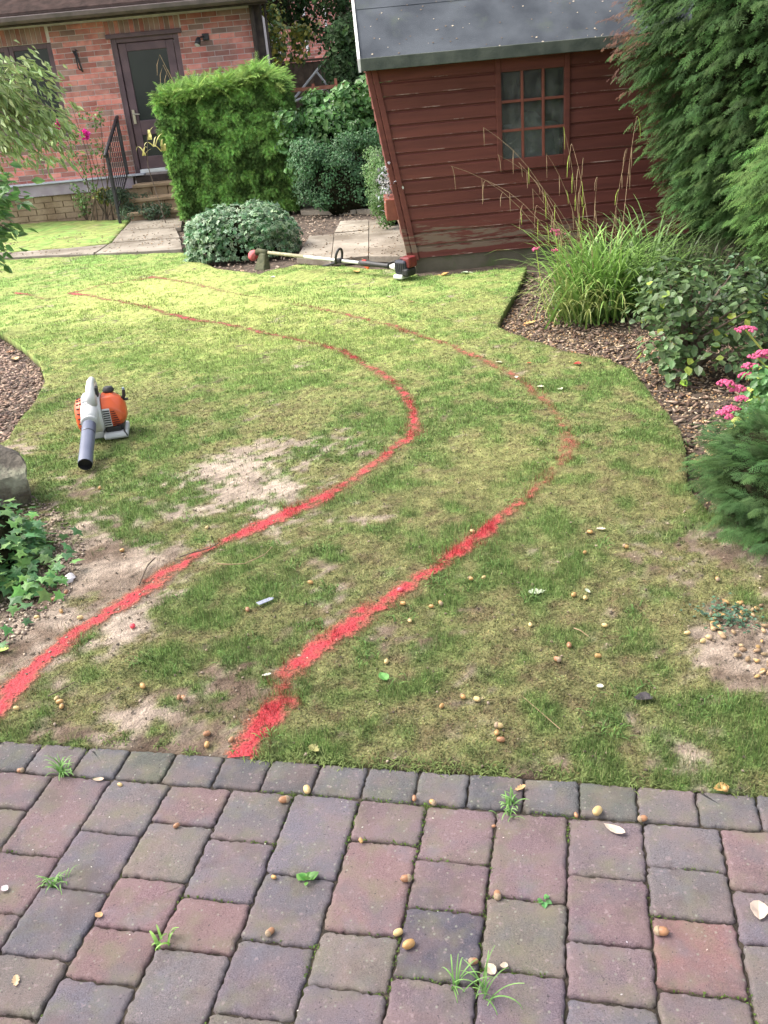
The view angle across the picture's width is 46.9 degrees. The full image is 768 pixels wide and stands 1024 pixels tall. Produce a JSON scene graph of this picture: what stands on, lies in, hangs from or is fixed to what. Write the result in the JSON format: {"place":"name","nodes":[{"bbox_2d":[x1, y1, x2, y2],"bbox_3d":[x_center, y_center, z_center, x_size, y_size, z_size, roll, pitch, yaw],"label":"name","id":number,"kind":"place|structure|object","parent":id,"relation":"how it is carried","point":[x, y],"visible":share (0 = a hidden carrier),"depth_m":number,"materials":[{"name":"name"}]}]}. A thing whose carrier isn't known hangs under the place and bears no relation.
{"place":"outdoors","nodes":[
{"label":"outdoors","id":0,"kind":"place"},
{"bbox_2d":[2,220,130,252],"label":"lawn","id":1,"kind":"structure","parent":0,"point":[92,230],"depth_m":12.52,"materials":[{"name":"green plant"}]},
{"bbox_2d":[50,107,113,220],"bbox_3d":[-4.471,-5.215,13.253,1.086,1.755,0.469,-5,25,0],"label":"rose bush","id":2,"kind":"object","parent":1,"relation":"on","point":[86,133],"visible":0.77,"depth_m":13.24,"materials":[{"name":"green plant"}]},
{"bbox_2d":[74,196,91,219],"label":"green plant","id":3,"kind":"object","parent":1,"relation":"on","point":[85,212],"visible":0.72,"depth_m":13.86,"materials":[{"name":"green plant"}]},
{"bbox_2d":[103,115,128,223],"bbox_3d":[-4.032,-5.199,13.416,0.056,1.466,1.305,-6,26,-1],"label":"hand railing","id":4,"kind":"object","parent":1,"relation":"on","point":[115,125],"visible":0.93,"depth_m":13.30,"materials":[{"name":"black metal"}]},
{"bbox_2d":[97,187,153,218],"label":"lavender bush","id":5,"kind":"object","parent":1,"relation":"on","point":[127,205],"visible":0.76,"depth_m":13.40,"materials":[{"name":"green plant"}]},
{"bbox_2d":[0,203,405,265],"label":"path","id":6,"kind":"structure","parent":0,"point":[367,239],"depth_m":10.54,"materials":[{"name":"beige concrete"}]},
{"bbox_2d":[117,201,174,221],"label":"trailing bush","id":7,"kind":"object","parent":6,"relation":"on","point":[149,209],"visible":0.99,"depth_m":13.17,"materials":[{"name":"green plant"}]},
{"bbox_2d":[136,127,165,222],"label":"yellow strap leaves","id":8,"kind":"object","parent":6,"relation":"on","point":[163,147],"visible":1,"depth_m":12.30,"materials":[{"name":"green plant"}]},
{"bbox_2d":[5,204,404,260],"bbox_3d":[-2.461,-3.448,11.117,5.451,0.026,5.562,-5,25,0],"label":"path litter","id":9,"kind":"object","parent":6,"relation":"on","point":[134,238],"visible":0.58,"depth_m":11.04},
{"bbox_2d":[290,78,359,93],"bbox_3d":[-0.966,-5.436,13.067,1.520,1.682,0.075,-5,25,0],"label":"garden trellis","id":10,"kind":"object","parent":6,"relation":"on","point":[319,88],"visible":0.14,"depth_m":12.71,"materials":[{"name":"brown wood"}]},
{"bbox_2d":[360,146,397,228],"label":"bright green shrub","id":11,"kind":"object","parent":6,"relation":"on","point":[376,161],"visible":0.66,"depth_m":10.31,"materials":[{"name":"green plant"}]},
{"bbox_2d":[0,253,767,798],"bbox_3d":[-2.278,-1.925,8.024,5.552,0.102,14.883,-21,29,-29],"label":"lawn","id":12,"kind":"structure","parent":0,"point":[96,575],"depth_m":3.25,"materials":[{"name":"green plant"}]},
{"bbox_2d":[0,497,83,651],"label":"ivy clump","id":13,"kind":"object","parent":12,"relation":"on","point":[18,539],"visible":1,"depth_m":3.19,"materials":[{"name":"green plant"}]},
{"bbox_2d":[0,496,86,644],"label":"soil crumbs","id":14,"kind":"object","parent":12,"relation":"on","point":[63,570],"visible":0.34,"depth_m":3.24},
{"bbox_2d":[65,573,75,582],"bbox_3d":[-1.129,0.236,3.176,0.041,0.032,0.048,-19,29,-26],"label":"white stone","id":15,"kind":"object","parent":12,"relation":"on","point":[70,576],"visible":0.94,"depth_m":3.16,"materials":[{"name":"stone"}]},
{"bbox_2d":[74,377,129,469],"bbox_3d":[-1.402,-0.466,4.364,0.260,0.300,0.644,-10,26,-9],"label":"leaf blower","id":16,"kind":"object","parent":12,"relation":"on","point":[104,414],"visible":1,"depth_m":4.44,"materials":[{"name":"grey plastic"}]},
{"bbox_2d":[0,292,430,732],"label":"sprayed line","id":17,"kind":"object","parent":12,"relation":"on","point":[13,688],"visible":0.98,"depth_m":3.27,"materials":[{"name":"red paint"}]},
{"bbox_2d":[138,557,155,584],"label":"twig","id":18,"kind":"object","parent":17,"relation":"on","point":[145,571],"visible":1,"depth_m":3.16,"materials":[{"name":"wood"}]},
{"bbox_2d":[179,542,218,557],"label":"twig","id":19,"kind":"object","parent":17,"relation":"on","point":[198,550],"visible":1,"depth_m":3.27,"materials":[{"name":"wood"}]},
{"bbox_2d":[217,546,272,564],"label":"twig","id":20,"kind":"object","parent":12,"relation":"on","point":[246,562],"visible":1,"depth_m":3.17,"materials":[{"name":"brown wood"}]},
{"bbox_2d":[256,597,273,604],"bbox_3d":[-0.390,0.292,2.912,0.064,0.003,0.018,-19,33,-42],"label":"plant tag","id":21,"kind":"object","parent":12,"relation":"on","point":[264,600],"visible":1,"depth_m":2.91,"materials":[{"name":"grey plastic"}]},
{"bbox_2d":[308,744,319,751],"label":"fallen leaf","id":22,"kind":"object","parent":12,"relation":"on","point":[312,746],"visible":1,"depth_m":2.25,"materials":[{"name":"yellow plant"}]},
{"bbox_2d":[72,276,585,758],"bbox_3d":[-0.727,-1.033,5.740,2.289,0.061,7.561,-14,27,-17],"label":"sprayed line","id":23,"kind":"object","parent":12,"relation":"on","point":[271,713],"visible":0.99,"depth_m":2.75,"materials":[{"name":"red paint"}]},
{"bbox_2d":[248,248,416,278],"bbox_3d":[-0.540,-2.320,8.157,2.021,0.236,0.170,15,32,36],"label":"grass strimmer","id":24,"kind":"object","parent":12,"relation":"on","point":[403,267],"depth_m":7.99,"materials":[{"name":"metal"}]},
{"bbox_2d":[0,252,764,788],"bbox_3d":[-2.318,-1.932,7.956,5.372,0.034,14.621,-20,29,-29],"label":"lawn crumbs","id":25,"kind":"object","parent":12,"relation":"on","point":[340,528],"visible":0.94,"depth_m":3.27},
{"bbox_2d":[378,672,388,679],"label":"fallen leaf","id":26,"kind":"object","parent":12,"relation":"on","point":[383,676],"visible":1,"depth_m":2.50,"materials":[{"name":"green plant"}]},
{"bbox_2d":[494,722,502,727],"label":"acorn","id":27,"kind":"object","parent":12,"relation":"on","point":[498,725],"visible":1,"depth_m":2.26,"materials":[{"name":"beige plant"}]},
{"bbox_2d":[496,736,504,741],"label":"acorn","id":28,"kind":"object","parent":12,"relation":"on","point":[500,739],"visible":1,"depth_m":2.21,"materials":[{"name":"brown plant"}]},
{"bbox_2d":[529,588,544,593],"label":"fallen leaf","id":29,"kind":"object","parent":12,"relation":"on","point":[535,592],"visible":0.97,"depth_m":2.84,"materials":[{"name":"beige plant"}]},
{"bbox_2d":[634,691,652,699],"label":"fallen leaf","id":30,"kind":"object","parent":12,"relation":"on","point":[645,695],"visible":1,"depth_m":2.33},
{"bbox_2d":[714,782,728,790],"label":"fallen leaf","id":31,"kind":"object","parent":12,"relation":"on","point":[716,788],"visible":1,"depth_m":2.01,"materials":[{"name":"brown plant"}]},
{"bbox_2d":[680,592,764,635],"bbox_3d":[1.025,0.303,2.639,0.208,0.045,0.224,-18,28,-25],"label":"weed patch","id":32,"kind":"object","parent":12,"relation":"on","point":[729,617],"visible":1,"depth_m":2.62,"materials":[{"name":"green plant"}]},
{"bbox_2d":[721,784,728,791],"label":"acorn","id":33,"kind":"object","parent":12,"relation":"on","point":[724,787],"visible":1,"depth_m":2.00,"materials":[{"name":"yellow plant"}]},
{"bbox_2d":[709,599,767,677],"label":"acorn litter","id":34,"kind":"object","parent":12,"relation":"on","point":[742,648],"visible":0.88,"depth_m":2.55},
{"bbox_2d":[0,741,767,1023],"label":"patio","id":35,"kind":"structure","parent":0,"point":[264,982],"depth_m":1.83,"materials":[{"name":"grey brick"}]},
{"bbox_2d":[1,885,8,890],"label":"fallen leaf","id":36,"kind":"object","parent":35,"relation":"on","point":[4,887],"visible":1,"depth_m":1.92,"materials":[{"name":"white plant"}]},
{"bbox_2d":[12,975,19,985],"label":"fallen leaf","id":37,"kind":"object","parent":35,"relation":"on","point":[15,979],"visible":1,"depth_m":1.72,"materials":[{"name":"beige plant"}]},
{"bbox_2d":[36,865,75,893],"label":"grass tuft","id":38,"kind":"object","parent":35,"relation":"on","point":[51,882],"visible":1,"depth_m":1.93,"materials":[{"name":"green plant"}]},
{"bbox_2d":[43,754,73,777],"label":"grass tuft","id":39,"kind":"object","parent":35,"relation":"on","point":[60,769],"visible":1,"depth_m":2.26,"materials":[{"name":"green plant"}]},
{"bbox_2d":[95,912,102,917],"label":"fallen leaf","id":40,"kind":"object","parent":35,"relation":"on","point":[99,914],"visible":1,"depth_m":1.84,"materials":[{"name":"plant"}]},
{"bbox_2d":[149,924,178,950],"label":"grass tuft","id":41,"kind":"object","parent":35,"relation":"on","point":[157,943],"visible":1,"depth_m":1.77,"materials":[{"name":"green plant"}]},
{"bbox_2d":[265,927,274,936],"bbox_3d":[-0.227,0.837,1.766,0.014,0.014,0.022,29,45,35],"label":"acorn","id":42,"kind":"object","parent":35,"relation":"on","point":[269,932],"visible":1,"depth_m":1.76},
{"bbox_2d":[278,795,289,802],"bbox_3d":[-0.236,0.680,2.092,0.029,0.019,0.018,0,-1,-22],"label":"acorn","id":43,"kind":"object","parent":35,"relation":"on","point":[284,799],"visible":1,"depth_m":2.09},
{"bbox_2d":[303,785,310,793],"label":"acorn","id":44,"kind":"object","parent":35,"relation":"on","point":[306,789],"visible":1,"depth_m":2.11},
{"bbox_2d":[296,871,318,885],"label":"clover weed","id":45,"kind":"object","parent":35,"relation":"on","point":[310,875],"visible":1,"depth_m":1.88,"materials":[{"name":"green plant"}]},
{"bbox_2d":[0,749,707,1020],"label":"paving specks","id":46,"kind":"object","parent":35,"relation":"on","point":[362,827],"visible":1,"depth_m":1.96,"materials":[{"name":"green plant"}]},
{"bbox_2d":[6,774,758,1023],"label":"joint moss","id":47,"kind":"object","parent":35,"relation":"on","point":[480,963],"visible":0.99,"depth_m":1.85,"materials":[{"name":"green plant"}]},
{"bbox_2d":[393,928,402,935],"bbox_3d":[0.027,0.826,1.739,0.021,0.014,0.014,-18,58,-13],"label":"acorn","id":48,"kind":"object","parent":35,"relation":"on","point":[398,932],"visible":1,"depth_m":1.74,"materials":[{"name":"beige plant"}]},
{"bbox_2d":[400,874,411,881],"bbox_3d":[0.046,0.768,1.855,0.026,0.017,0.017,-5,66,-3],"label":"acorn","id":49,"kind":"object","parent":35,"relation":"on","point":[406,878],"visible":1,"depth_m":1.85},
{"bbox_2d":[402,938,414,949],"bbox_3d":[0.047,0.836,1.711,0.027,0.017,0.017,-14,68,-22],"label":"acorn","id":50,"kind":"object","parent":35,"relation":"on","point":[407,944],"visible":1,"depth_m":1.71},
{"bbox_2d":[429,799,436,805],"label":"acorn","id":51,"kind":"object","parent":35,"relation":"on","point":[432,802],"visible":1,"depth_m":2.04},
{"bbox_2d":[441,954,491,1002],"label":"grass tuft","id":52,"kind":"object","parent":35,"relation":"on","point":[456,982],"visible":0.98,"depth_m":1.63,"materials":[{"name":"green plant"}]},
{"bbox_2d":[468,957,478,964],"bbox_3d":[0.169,0.847,1.669,0.021,0.014,0.013,1,21,-16],"label":"acorn","id":53,"kind":"object","parent":35,"relation":"on","point":[471,959],"visible":0.98,"depth_m":1.67,"materials":[{"name":"brown plant"}]},
{"bbox_2d":[455,945,522,1014],"bbox_3d":[0.196,0.852,1.601,0.089,0.066,0.130,-27,33,-37],"label":"grass tuft","id":54,"kind":"object","parent":35,"relation":"on","point":[485,989],"visible":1,"depth_m":1.61,"materials":[{"name":"green plant"}]},
{"bbox_2d":[485,963,495,974],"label":"fallen leaf","id":55,"kind":"object","parent":35,"relation":"on","point":[491,969],"visible":0.83,"depth_m":1.65,"materials":[{"name":"white plant"}]},
{"bbox_2d":[494,890,500,900],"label":"acorn","id":56,"kind":"object","parent":35,"relation":"on","point":[497,895],"visible":1,"depth_m":1.79,"materials":[{"name":"beige plant"}]},
{"bbox_2d":[500,962,507,967],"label":"fallen leaf","id":57,"kind":"object","parent":35,"relation":"on","point":[504,965],"visible":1,"depth_m":1.66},
{"bbox_2d":[490,797,523,820],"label":"grass tuft","id":58,"kind":"object","parent":35,"relation":"on","point":[509,813],"visible":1,"depth_m":2.00,"materials":[{"name":"green plant"}]},
{"bbox_2d":[500,786,528,818],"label":"grass tuft","id":59,"kind":"object","parent":35,"relation":"on","point":[510,799],"visible":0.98,"depth_m":2.02,"materials":[{"name":"green plant"}]},
{"bbox_2d":[514,784,524,789],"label":"fallen leaf","id":60,"kind":"object","parent":35,"relation":"on","point":[522,786],"visible":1,"depth_m":2.07,"materials":[{"name":"yellow plant"}]},
{"bbox_2d":[537,894,551,907],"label":"clover weed","id":61,"kind":"object","parent":35,"relation":"on","point":[544,904],"visible":1,"depth_m":1.78,"materials":[{"name":"green plant"}]},
{"bbox_2d":[592,806,602,815],"bbox_3d":[0.477,0.667,1.978,0.019,0.019,0.030,40,34,27],"label":"acorn","id":62,"kind":"object","parent":35,"relation":"on","point":[597,810],"visible":1,"depth_m":1.97,"materials":[{"name":"yellow plant"}]},
{"bbox_2d":[604,823,624,833],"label":"fallen leaf","id":63,"kind":"object","parent":35,"relation":"on","point":[615,829],"visible":1,"depth_m":1.93,"materials":[{"name":"beige plant"}]},
{"bbox_2d":[637,815,647,821],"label":"acorn","id":64,"kind":"object","parent":35,"relation":"on","point":[642,818],"visible":1,"depth_m":1.94,"materials":[{"name":"brown plant"}]},
{"bbox_2d":[653,925,669,935],"bbox_3d":[0.530,0.800,1.691,0.030,0.020,0.019,-8,7,23],"label":"acorn","id":65,"kind":"object","parent":35,"relation":"on","point":[658,930],"visible":1,"depth_m":1.69,"materials":[{"name":"brown plant"}]},
{"bbox_2d":[750,900,767,918],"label":"fallen leaf","id":66,"kind":"object","parent":35,"relation":"on","point":[759,909],"visible":1,"depth_m":1.72,"materials":[{"name":"white plant"}]},
{"bbox_2d":[0,160,767,512],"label":"ground","id":67,"kind":"structure","parent":0,"point":[310,226],"depth_m":5.96,"materials":[{"name":"soil"}]},
{"bbox_2d":[0,495,12,520],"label":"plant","id":68,"kind":"object","parent":67,"relation":"on","point":[2,502],"visible":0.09,"depth_m":3.53,"materials":[{"name":"green plant"}]},
{"bbox_2d":[0,444,31,509],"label":"rock","id":69,"kind":"object","parent":67,"relation":"on","point":[14,482],"visible":0.84,"depth_m":3.77,"materials":[{"name":"grey stone"}]},
{"bbox_2d":[0,339,43,442],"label":"bark chips","id":70,"kind":"object","parent":67,"relation":"on","point":[29,368],"visible":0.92,"depth_m":5.79,"materials":[{"name":"brown wood"}]},
{"bbox_2d":[0,161,44,273],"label":"leafy tree","id":71,"kind":"object","parent":67,"relation":"on","point":[6,204],"visible":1,"depth_m":4.73,"materials":[{"name":"green plant"}]},
{"bbox_2d":[0,40,84,180],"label":"weeping tree","id":72,"kind":"object","parent":67,"relation":"on","point":[15,109],"visible":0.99,"depth_m":6.20,"materials":[{"name":"green plant"}]},
{"bbox_2d":[91,186,120,219],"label":"yellow leaved bush","id":73,"kind":"object","parent":67,"relation":"on","point":[102,201],"visible":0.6,"depth_m":13.73,"materials":[{"name":"green plant"}]},
{"bbox_2d":[127,180,190,220],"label":"door steps","id":74,"kind":"structure","parent":67,"relation":"on","point":[164,189],"depth_m":13.49,"materials":[{"name":"stone"}]},
{"bbox_2d":[146,51,301,221],"bbox_3d":[-2.242,-5.437,12.873,2.147,2.176,1.640,-5,25,0],"label":"clipped hedge","id":75,"kind":"object","parent":67,"relation":"on","point":[219,137],"visible":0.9,"depth_m":12.36,"materials":[{"name":"green plant"}]},
{"bbox_2d":[157,55,173,82],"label":"dry grass stems","id":76,"kind":"object","parent":75,"relation":"attached to","point":[166,71],"visible":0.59,"depth_m":12.27,"materials":[{"name":"beige plant"}]},
{"bbox_2d":[182,198,303,263],"bbox_3d":[-1.563,-3.115,9.745,1.326,0.628,1.263,-5,25,0],"label":"ivy mound","id":77,"kind":"object","parent":67,"relation":"on","point":[236,231],"visible":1,"depth_m":9.34,"materials":[{"name":"green plant"}]},
{"bbox_2d":[109,214,381,272],"bbox_3d":[-3.564,-4.470,13.589,3.428,0.045,11.692,-23,31,-33],"label":"path grit","id":78,"kind":"object","parent":67,"relation":"on","point":[320,217],"visible":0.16,"depth_m":11.07,"materials":[{"name":"gravel"}]},
{"bbox_2d":[294,65,329,100],"bbox_3d":[-1.167,-6.352,14.714,0.786,1.944,0.136,-5,25,0],"label":"metal frame","id":79,"kind":"object","parent":67,"relation":"on","point":[310,78],"visible":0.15,"depth_m":14.36,"materials":[{"name":"grey metal"}]},
{"bbox_2d":[274,0,391,125],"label":"dark evergreen tree","id":80,"kind":"object","parent":67,"relation":"on","point":[341,66],"visible":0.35,"depth_m":13.33,"materials":[{"name":"green plant"}]},
{"bbox_2d":[272,74,394,206],"bbox_3d":[-0.634,-5.186,12.658,1.794,1.979,1.187,-5,25,0],"label":"climbing shrub","id":81,"kind":"object","parent":67,"relation":"on","point":[320,118],"visible":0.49,"depth_m":12.18,"materials":[{"name":"green plant"}]},
{"bbox_2d":[286,127,381,215],"bbox_3d":[-0.534,-4.631,12.221,1.595,1.207,0.801,-5,25,0],"label":"leaved shrub","id":82,"kind":"object","parent":67,"relation":"on","point":[334,183],"visible":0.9,"depth_m":12.07,"materials":[{"name":"green plant"}]},
{"bbox_2d":[374,151,403,220],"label":"potted plant","id":83,"kind":"object","parent":67,"relation":"on","point":[390,211],"visible":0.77,"depth_m":7.96,"materials":[{"name":"orange plant"}]},
{"bbox_2d":[351,0,697,272],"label":"garden shed","id":84,"kind":"structure","parent":67,"relation":"on","point":[460,74],"depth_m":7.66,"materials":[{"name":"red wood"}]},
{"bbox_2d":[502,110,558,170],"bbox_3d":[1.355,-3.096,8.249,0.570,1.191,0.462,-5,25,0],"label":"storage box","id":85,"kind":"object","parent":84,"relation":"in","point":[532,142],"visible":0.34,"depth_m":7.95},
{"bbox_2d":[495,52,569,170],"bbox_3d":[1.277,-3.438,7.607,0.632,0.903,0.062,-5,26,0],"label":"window","id":86,"kind":"structure","parent":84,"relation":"in","point":[541,62],"depth_m":7.56,"materials":[{"name":"red wood"}]},
{"bbox_2d":[532,228,565,309],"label":"stonecrop plant","id":87,"kind":"object","parent":67,"relation":"on","point":[536,248],"visible":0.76,"depth_m":6.21,"materials":[{"name":"plant"}]},
{"bbox_2d":[451,117,742,328],"bbox_3d":[1.619,-2.038,6.049,2.052,1.245,1.595,-16,28,-22],"label":"sedge clump","id":88,"kind":"object","parent":67,"relation":"on","point":[590,285],"visible":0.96,"depth_m":5.96,"materials":[{"name":"green plant"}]},
{"bbox_2d":[501,265,767,516],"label":"bark litter","id":89,"kind":"object","parent":67,"relation":"on","point":[678,417],"visible":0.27,"depth_m":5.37,"materials":[{"name":"brown wood"}]},
{"bbox_2d":[594,201,763,311],"bbox_3d":[2.310,-1.878,6.262,1.866,0.660,1.761,-5,25,0],"label":"sedge clump","id":90,"kind":"object","parent":67,"relation":"on","point":[706,256],"visible":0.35,"depth_m":6.23,"materials":[{"name":"green plant"}]},
{"bbox_2d":[596,0,767,263],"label":"conifer tree","id":91,"kind":"object","parent":67,"relation":"on","point":[726,69],"visible":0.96,"depth_m":5.89,"materials":[{"name":"green plant"}]},
{"bbox_2d":[660,158,720,240],"bbox_3d":[4.116,-3.946,8.310,3.676,2.631,1.143,-5,25,0],"label":"dark background shrub","id":92,"kind":"object","parent":67,"relation":"on","point":[688,235],"visible":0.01,"depth_m":8.51,"materials":[{"name":"green plant"}]},
{"bbox_2d":[619,247,767,388],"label":"leafy shrub","id":93,"kind":"object","parent":67,"relation":"on","point":[683,351],"visible":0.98,"depth_m":4.60,"materials":[{"name":"green plant"}]},
{"bbox_2d":[643,246,767,359],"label":"ground cover","id":94,"kind":"object","parent":67,"relation":"on","point":[724,294],"visible":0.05,"depth_m":5.99,"materials":[{"name":"green plant"}]},
{"bbox_2d":[675,395,767,565],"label":"feathery conifer shrub","id":95,"kind":"object","parent":67,"relation":"on","point":[734,469],"visible":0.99,"depth_m":3.10,"materials":[{"name":"green plant"}]},
{"bbox_2d":[714,113,767,273],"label":"conifer tree","id":96,"kind":"object","parent":67,"relation":"on","point":[756,199],"visible":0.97,"depth_m":4.97,"materials":[{"name":"green plant"}]},
{"bbox_2d":[715,325,767,445],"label":"stonecrop plant","id":97,"kind":"object","parent":67,"relation":"on","point":[756,390],"visible":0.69,"depth_m":3.61,"materials":[{"name":"pink plant"}]},
{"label":"far ground","id":98,"kind":"structure","parent":0,"visible":0},
{"bbox_2d":[0,0,307,225],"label":"house","id":99,"kind":"structure","parent":98,"relation":"on","point":[120,46],"depth_m":13.44,"materials":[{"name":"red brick"}]},
{"bbox_2d":[0,43,73,142],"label":"window","id":100,"kind":"structure","parent":99,"relation":"in","point":[44,49],"depth_m":13.42,"materials":[{"name":"brown glass"}]},
{"bbox_2d":[72,49,82,71],"bbox_3d":[-4.623,-6.796,13.334,0.109,0.309,0.134,-5,25,0],"label":"hanging basket bracket","id":101,"kind":"object","parent":99,"relation":"attached to","point":[76,56],"visible":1,"depth_m":13.31,"materials":[{"name":"black metal"}]},
{"bbox_2d":[105,28,184,172],"bbox_3d":[-3.530,-6.330,13.723,1.140,1.970,0.161,-5,26,0],"label":"door","id":102,"kind":"structure","parent":99,"relation":"in","point":[137,69],"depth_m":13.55,"materials":[{"name":"brown glass"}]},
{"bbox_2d":[194,33,208,46],"bbox_3d":[-2.735,-7.069,13.261,0.093,0.176,0.266,16,33,37],"label":"wall lamp","id":103,"kind":"object","parent":99,"relation":"attached to","point":[204,36],"visible":1,"depth_m":13.24,"materials":[{"name":"black metal"}]},
{"bbox_2d":[260,0,321,67],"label":"yellowing shrub","id":104,"kind":"object","parent":98,"relation":"on","point":[295,33],"visible":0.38,"depth_m":16.34,"materials":[{"name":"green plant"}]},
{"bbox_2d":[281,0,349,63],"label":"neighbour house","id":105,"kind":"structure","parent":98,"relation":"on","point":[314,50],"depth_m":24.74,"materials":[{"name":"red brick"}]},
{"bbox_2d":[277,57,392,111],"bbox_3d":[-0.456,-8.219,18.175,7.010,2.200,0.172,-5,25,0],"label":"garden fence","id":106,"kind":"object","parent":98,"relation":"on","point":[304,73],"visible":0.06,"depth_m":17.89,"materials":[{"name":"brown wood"}]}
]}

